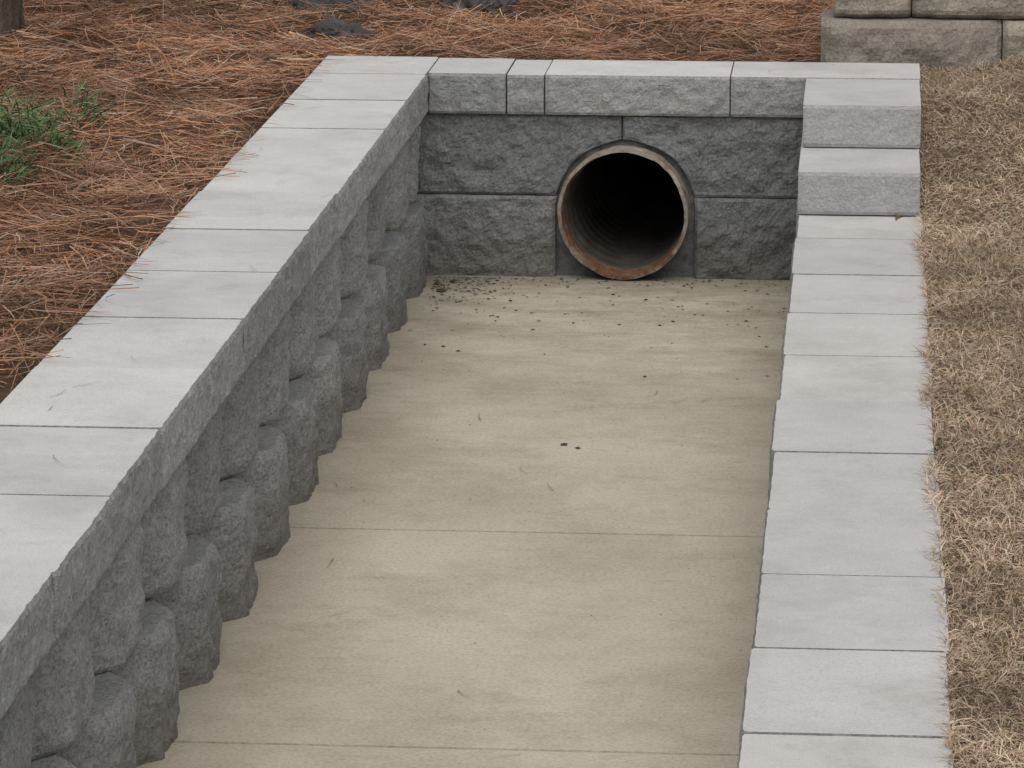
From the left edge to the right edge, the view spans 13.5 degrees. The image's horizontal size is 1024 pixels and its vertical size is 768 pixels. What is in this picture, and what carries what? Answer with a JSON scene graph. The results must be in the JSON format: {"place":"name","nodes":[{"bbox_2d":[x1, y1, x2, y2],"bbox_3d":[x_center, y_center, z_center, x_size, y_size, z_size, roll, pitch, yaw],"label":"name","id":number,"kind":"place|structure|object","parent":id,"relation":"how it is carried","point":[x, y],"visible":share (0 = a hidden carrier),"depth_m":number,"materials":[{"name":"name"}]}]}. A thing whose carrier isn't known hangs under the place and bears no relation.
{"place":"outdoors","nodes":[
{"label":"outdoors","id":0,"kind":"place"},
{"bbox_2d":[0,0,1023,767],"bbox_3d":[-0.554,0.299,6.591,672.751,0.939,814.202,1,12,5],"label":"ground","id":1,"kind":"structure","parent":0,"point":[10,384],"depth_m":9.97,"materials":[{"name":"brown plant"}]},
{"bbox_2d":[0,0,26,44],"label":"pine tree","id":2,"kind":"object","parent":1,"relation":"on","point":[11,14],"visible":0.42,"depth_m":11.37,"materials":[{"name":"brown plant"}]},
{"bbox_2d":[0,79,115,186],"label":"juniper shrub","id":3,"kind":"object","parent":1,"relation":"on","point":[8,124],"visible":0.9,"depth_m":9.52,"materials":[{"name":"green plant"}]},
{"bbox_2d":[288,0,374,16],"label":"rock","id":4,"kind":"object","parent":1,"relation":"on","point":[295,3],"visible":0.24,"depth_m":11.78,"materials":[{"name":"grey stone"}]},
{"bbox_2d":[302,17,377,45],"bbox_3d":[-0.458,-0.900,11.449,0.214,0.141,0.147,1,12,5],"label":"rock","id":5,"kind":"object","parent":1,"relation":"on","point":[328,26],"visible":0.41,"depth_m":11.41,"materials":[{"name":"grey stone"}]},
{"bbox_2d":[0,0,832,392],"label":"pine straw","id":6,"kind":"object","parent":1,"relation":"on","point":[230,106],"visible":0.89,"depth_m":10.84,"materials":[{"name":"brown plant"}]},
{"bbox_2d":[136,743,738,767],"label":"slab","id":7,"kind":"structure","parent":1,"relation":"on","point":[195,755],"depth_m":6.74,"materials":[{"name":"concrete"}]},
{"bbox_2d":[30,753,76,767],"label":"block","id":8,"kind":"structure","parent":7,"relation":"on","point":[55,760],"depth_m":6.03,"materials":[{"name":"grey concrete"}]},
{"bbox_2d":[56,671,136,767],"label":"block","id":9,"kind":"structure","parent":7,"relation":"on","point":[104,736],"depth_m":6.29,"materials":[{"name":"grey concrete"}]},
{"bbox_2d":[29,597,94,759],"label":"block","id":10,"kind":"structure","parent":9,"relation":"on","point":[62,679],"depth_m":6.05,"materials":[{"name":"grey concrete"}]},
{"bbox_2d":[0,495,112,641],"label":"cap","id":11,"kind":"object","parent":10,"relation":"on","point":[65,542],"visible":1,"depth_m":6.07,"materials":[{"name":"grey concrete"}]},
{"bbox_2d":[109,599,179,766],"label":"block","id":12,"kind":"structure","parent":7,"relation":"on","point":[148,670],"depth_m":6.71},
{"bbox_2d":[88,524,144,673],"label":"block","id":13,"kind":"structure","parent":12,"relation":"on","point":[116,601],"depth_m":6.47,"materials":[{"name":"grey concrete"}]},
{"bbox_2d":[0,426,161,557],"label":"cap","id":14,"kind":"object","parent":13,"relation":"on","point":[122,472],"visible":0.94,"depth_m":6.50,"materials":[{"name":"grey concrete"}]},
{"bbox_2d":[139,459,188,599],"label":"block","id":15,"kind":"structure","parent":12,"relation":"on","point":[163,560],"depth_m":6.88,"materials":[{"name":"grey concrete"}]},
{"bbox_2d":[0,366,206,489],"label":"cap","id":16,"kind":"object","parent":15,"relation":"on","point":[169,404],"visible":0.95,"depth_m":6.93,"materials":[{"name":"grey concrete"}]},
{"bbox_3d":[0.513,0.503,6.709,0.266,0.231,0.427,1,12,5],"label":"block","id":17,"kind":"object","parent":7,"relation":"on","visible":0},
{"bbox_2d":[758,509,943,589],"bbox_3d":[0.537,0.300,6.849,0.286,0.103,0.422,1,12,5],"label":"cap","id":18,"kind":"object","parent":17,"relation":"on","point":[844,543],"visible":0.47,"depth_m":6.83,"materials":[{"name":"concrete"}]},
{"bbox_3d":[0.478,0.592,6.290,0.264,0.231,0.427,1,12,5],"label":"block","id":19,"kind":"object","parent":7,"relation":"on","visible":0},
{"bbox_2d":[751,574,948,663],"bbox_3d":[0.503,0.388,6.433,0.286,0.103,0.422,1,12,5],"label":"cap","id":20,"kind":"object","parent":19,"relation":"on","point":[864,613],"visible":0.55,"depth_m":6.41,"materials":[{"name":"concrete"}]},
{"bbox_3d":[-0.756,0.747,5.549,0.246,0.233,0.424,1,12,5],"label":"block","id":21,"kind":"object","parent":7,"relation":"on","visible":0},
{"bbox_2d":[0,680,33,767],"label":"block","id":22,"kind":"structure","parent":21,"relation":"on","point":[16,741],"depth_m":5.69,"materials":[{"name":"grey concrete"}]},
{"bbox_2d":[0,572,55,719],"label":"cap","id":23,"kind":"object","parent":22,"relation":"on","point":[27,638],"visible":1,"depth_m":5.68,"materials":[{"name":"grey concrete"}]},
{"bbox_2d":[174,528,762,755],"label":"slab","id":24,"kind":"structure","parent":1,"relation":"on","point":[526,651],"depth_m":7.39,"materials":[{"name":"concrete"}]},
{"bbox_2d":[150,534,222,690],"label":"block","id":25,"kind":"structure","parent":24,"relation":"on","point":[189,599],"depth_m":7.13,"materials":[{"name":"grey concrete"}]},
{"bbox_2d":[184,406,222,534],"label":"block","id":26,"kind":"structure","parent":25,"relation":"on","point":[203,502],"depth_m":7.32,"materials":[{"name":"grey concrete"}]},
{"bbox_2d":[37,317,245,424],"bbox_3d":[-0.629,-0.022,7.396,0.292,0.097,0.446,1,12,5],"label":"cap","id":27,"kind":"object","parent":26,"relation":"on","point":[216,355],"visible":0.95,"depth_m":7.38,"materials":[{"name":"grey concrete"}]},
{"bbox_2d":[192,477,257,621],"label":"block","id":28,"kind":"structure","parent":24,"relation":"on","point":[230,531],"depth_m":7.55,"materials":[{"name":"grey concrete"}]},
{"bbox_2d":[233,424,290,561],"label":"block","id":29,"kind":"structure","parent":24,"relation":"on","point":[264,474],"depth_m":7.97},
{"bbox_2d":[219,356,261,480],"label":"block","id":30,"kind":"structure","parent":29,"relation":"on","point":[239,444],"depth_m":7.71,"materials":[{"name":"grey concrete"}]},
{"bbox_2d":[85,270,280,372],"bbox_3d":[-0.590,-0.115,7.835,0.291,0.098,0.446,1,12,5],"label":"cap","id":31,"kind":"object","parent":30,"relation":"on","point":[252,301],"visible":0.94,"depth_m":7.81,"materials":[{"name":"grey concrete"}]},
{"bbox_2d":[257,310,290,425],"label":"block","id":32,"kind":"structure","parent":29,"relation":"on","point":[273,368],"depth_m":8.15,"materials":[{"name":"grey concrete"}]},
{"bbox_2d":[128,229,311,322],"bbox_3d":[-0.553,-0.208,8.274,0.292,0.099,0.446,1,12,5],"label":"cap","id":33,"kind":"object","parent":32,"relation":"on","point":[285,256],"visible":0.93,"depth_m":8.25,"materials":[{"name":"grey concrete"}]},
{"bbox_3d":[0.619,0.238,7.967,0.265,0.231,0.427,1,12,5],"label":"block","id":34,"kind":"object","parent":24,"relation":"on","visible":0},
{"bbox_2d":[779,355,933,409],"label":"cap","id":35,"kind":"object","parent":34,"relation":"on","point":[848,378],"visible":0.45,"depth_m":8.09,"materials":[{"name":"concrete"}]},
{"bbox_3d":[0.584,0.326,7.548,0.264,0.231,0.427,1,12,5],"label":"block","id":36,"kind":"object","parent":24,"relation":"on","visible":0},
{"bbox_2d":[769,400,933,483],"bbox_3d":[0.603,0.124,7.683,0.286,0.103,0.422,1,12,5],"label":"cap","id":37,"kind":"object","parent":36,"relation":"on","point":[858,427],"visible":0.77,"depth_m":7.66,"materials":[{"name":"concrete"}]},
{"bbox_3d":[0.548,0.415,7.129,0.265,0.231,0.427,1,12,5],"label":"block","id":38,"kind":"object","parent":24,"relation":"on","visible":0},
{"bbox_2d":[766,452,939,513],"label":"cap","id":39,"kind":"object","parent":38,"relation":"on","point":[844,481],"visible":0.59,"depth_m":7.25,"materials":[{"name":"concrete"}]},
{"bbox_2d":[441,0,523,20],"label":"rock","id":40,"kind":"object","parent":1,"relation":"on","point":[483,3],"visible":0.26,"depth_m":11.91,"materials":[{"name":"grey stone"}]},
{"bbox_2d":[288,275,789,537],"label":"slab","id":41,"kind":"structure","parent":1,"relation":"on","point":[658,463],"depth_m":9.20,"materials":[{"name":"concrete"}]},
{"bbox_2d":[267,378,318,505],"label":"block","id":42,"kind":"structure","parent":41,"relation":"on","point":[295,422],"depth_m":8.40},
{"bbox_2d":[288,271,318,379],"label":"block","id":43,"kind":"structure","parent":42,"relation":"on","point":[303,342],"depth_m":8.56,"materials":[{"name":"grey concrete"}]},
{"bbox_2d":[165,191,338,276],"bbox_3d":[-0.519,-0.302,8.712,0.292,0.100,0.446,1,12,5],"label":"cap","id":44,"kind":"object","parent":43,"relation":"on","point":[315,215],"visible":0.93,"depth_m":8.70,"materials":[{"name":"grey concrete"}]},
{"bbox_2d":[299,336,342,455],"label":"block","id":45,"kind":"structure","parent":41,"relation":"on","point":[322,375],"depth_m":8.82,"materials":[{"name":"grey concrete"}]},
{"bbox_2d":[316,237,342,336],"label":"block","id":46,"kind":"structure","parent":45,"relation":"on","point":[328,271],"depth_m":8.98,"materials":[{"name":"grey concrete"}]},
{"bbox_2d":[202,158,363,239],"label":"cap","id":47,"kind":"object","parent":46,"relation":"on","point":[342,180],"visible":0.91,"depth_m":9.13,"materials":[{"name":"grey concrete"}]},
{"bbox_2d":[324,298,368,412],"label":"block","id":48,"kind":"structure","parent":41,"relation":"on","point":[347,334],"depth_m":9.23,"materials":[{"name":"grey concrete"}]},
{"bbox_2d":[339,199,368,298],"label":"block","id":49,"kind":"structure","parent":48,"relation":"on","point":[354,253],"depth_m":9.40,"materials":[{"name":"grey concrete"}]},
{"bbox_2d":[234,128,386,203],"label":"cap","id":50,"kind":"object","parent":49,"relation":"on","point":[367,147],"visible":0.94,"depth_m":9.57,"materials":[{"name":"grey concrete"}]},
{"bbox_2d":[346,263,389,370],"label":"block","id":51,"kind":"structure","parent":41,"relation":"on","point":[371,295],"depth_m":9.65,"materials":[{"name":"grey concrete"}]},
{"bbox_2d":[368,230,409,332],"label":"block","id":52,"kind":"structure","parent":41,"relation":"on","point":[392,258],"depth_m":10.08,"materials":[{"name":"grey concrete"}]},
{"bbox_2d":[366,171,386,261],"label":"block","id":53,"kind":"structure","parent":52,"relation":"on","point":[375,231],"depth_m":9.82,"materials":[{"name":"grey concrete"}]},
{"bbox_2d":[261,99,407,168],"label":"cap","id":54,"kind":"object","parent":53,"relation":"on","point":[389,118],"visible":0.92,"depth_m":10.01,"materials":[{"name":"grey concrete"}]},
{"bbox_2d":[392,203,427,298],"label":"block","id":55,"kind":"structure","parent":41,"relation":"on","point":[412,228],"depth_m":10.49,"materials":[{"name":"grey concrete"}]},
{"bbox_2d":[384,141,408,230],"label":"block","id":56,"kind":"structure","parent":55,"relation":"on","point":[396,202],"depth_m":10.23,"materials":[{"name":"grey concrete"}]},
{"bbox_2d":[288,73,427,139],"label":"cap","id":57,"kind":"object","parent":56,"relation":"on","point":[410,90],"visible":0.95,"depth_m":10.44,"materials":[{"name":"grey concrete"}]},
{"bbox_2d":[407,126,420,203],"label":"block","id":58,"kind":"structure","parent":55,"relation":"on","point":[414,158],"depth_m":10.60,"materials":[{"name":"grey concrete"}]},
{"bbox_2d":[312,56,438,112],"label":"cap","id":59,"kind":"object","parent":58,"relation":"on","point":[380,65],"visible":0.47,"depth_m":10.82,"materials":[{"name":"grey concrete"}]},
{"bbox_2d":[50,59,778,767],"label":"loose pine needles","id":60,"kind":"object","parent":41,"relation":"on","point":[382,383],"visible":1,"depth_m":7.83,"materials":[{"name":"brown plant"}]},
{"bbox_2d":[351,276,787,714],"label":"leaf litter","id":61,"kind":"object","parent":41,"relation":"on","point":[453,280],"visible":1,"depth_m":10.61,"materials":[{"name":"brown plant"}]},
{"bbox_2d":[557,145,690,279],"bbox_3d":[0.452,-0.689,11.962,0.331,0.329,2.650,2,12,8],"label":"drain pipe","id":62,"kind":"object","parent":41,"relation":"on","point":[623,212],"visible":0.36,"depth_m":11.12,"materials":[{"name":"brown metal"}]},
{"bbox_2d":[414,58,919,280],"bbox_3d":[0.344,-0.494,10.838,1.340,0.602,0.290,1,12,5],"label":"culvert headwall","id":63,"kind":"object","parent":41,"relation":"on","point":[503,154],"visible":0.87,"depth_m":10.71,"materials":[{"name":"grey concrete"}]},
{"bbox_3d":[0.726,-0.028,9.225,0.264,0.231,0.427,1,12,5],"label":"block","id":64,"kind":"object","parent":41,"relation":"on","visible":0},
{"bbox_2d":[789,238,923,294],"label":"cap","id":65,"kind":"object","parent":64,"relation":"on","point":[837,256],"visible":0.55,"depth_m":9.33,"materials":[{"name":"concrete"}]},
{"bbox_3d":[0.690,0.061,8.806,0.265,0.231,0.427,1,12,5],"label":"block","id":66,"kind":"object","parent":41,"relation":"on","visible":0},
{"bbox_2d":[788,274,927,314],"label":"cap","id":67,"kind":"object","parent":66,"relation":"on","point":[852,294],"visible":0.49,"depth_m":8.91,"materials":[{"name":"concrete"}]},
{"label":"block","id":68,"kind":"object","parent":41,"relation":"on","visible":0},
{"bbox_2d":[781,313,928,370],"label":"cap","id":69,"kind":"object","parent":68,"relation":"on","point":[872,335],"visible":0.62,"depth_m":8.49,"materials":[{"name":"concrete"}]},
{"bbox_2d":[821,9,1001,71],"bbox_3d":[1.021,-0.793,11.081,0.457,0.302,0.275,1,12,5],"label":"stone","id":70,"kind":"object","parent":1,"relation":"on","point":[921,41],"visible":0.35,"depth_m":10.95,"materials":[{"name":"beige stone"}]},
{"bbox_2d":[833,0,910,17],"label":"stone","id":71,"kind":"object","parent":70,"relation":"on","point":[873,8],"visible":1,"depth_m":10.97,"materials":[{"name":"beige stone"}]},
{"bbox_2d":[1001,19,1023,61],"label":"stone","id":72,"kind":"object","parent":1,"relation":"on","point":[1012,39],"visible":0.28,"depth_m":10.95,"materials":[{"name":"beige stone"}]},
{"bbox_2d":[911,0,1023,18],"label":"stone","id":73,"kind":"object","parent":72,"relation":"on","point":[989,9],"visible":1,"depth_m":10.96,"materials":[{"name":"beige stone"}]},
{"bbox_2d":[906,46,1023,767],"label":"dormant grass","id":74,"kind":"structure","parent":0,"point":[1010,243],"depth_m":8.00,"materials":[{"name":"beige plant"}]},
{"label":"block","id":75,"kind":"object","parent":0,"visible":0},
{"bbox_2d":[796,198,797,226],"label":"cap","id":76,"kind":"object","parent":75,"relation":"on","point":[797,211],"visible":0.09,"depth_m":10.01,"materials":[{"name":"concrete"}]},
{"bbox_2d":[798,134,919,215],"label":"step cap","id":77,"kind":"object","parent":76,"relation":"on","point":[854,181],"visible":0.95,"depth_m":9.84,"materials":[{"name":"concrete"}]},
{"bbox_2d":[803,79,920,147],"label":"cap","id":78,"kind":"structure","parent":77,"relation":"on","point":[875,113],"depth_m":10.16,"materials":[{"name":"concrete"}]},
{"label":"block","id":79,"kind":"object","parent":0,"visible":0},
{"bbox_2d":[795,214,923,242],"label":"cap","id":80,"kind":"object","parent":79,"relation":"on","point":[850,226],"visible":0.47,"depth_m":9.71,"materials":[{"name":"concrete"}]},
{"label":"block","id":81,"kind":"object","parent":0,"visible":0},
{"bbox_2d":[739,648,949,743],"bbox_3d":[0.463,0.476,6.017,0.286,0.102,0.422,1,12,5],"label":"cap","id":82,"kind":"object","parent":81,"relation":"on","point":[858,693],"visible":0.73,"depth_m":5.99,"materials":[{"name":"concrete"}]},
{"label":"block","id":83,"kind":"object","parent":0,"visible":0},
{"bbox_2d":[736,734,952,767],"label":"cap","id":84,"kind":"object","parent":83,"relation":"on","point":[780,751],"visible":1,"depth_m":5.72,"materials":[{"name":"concrete"}]}
]}

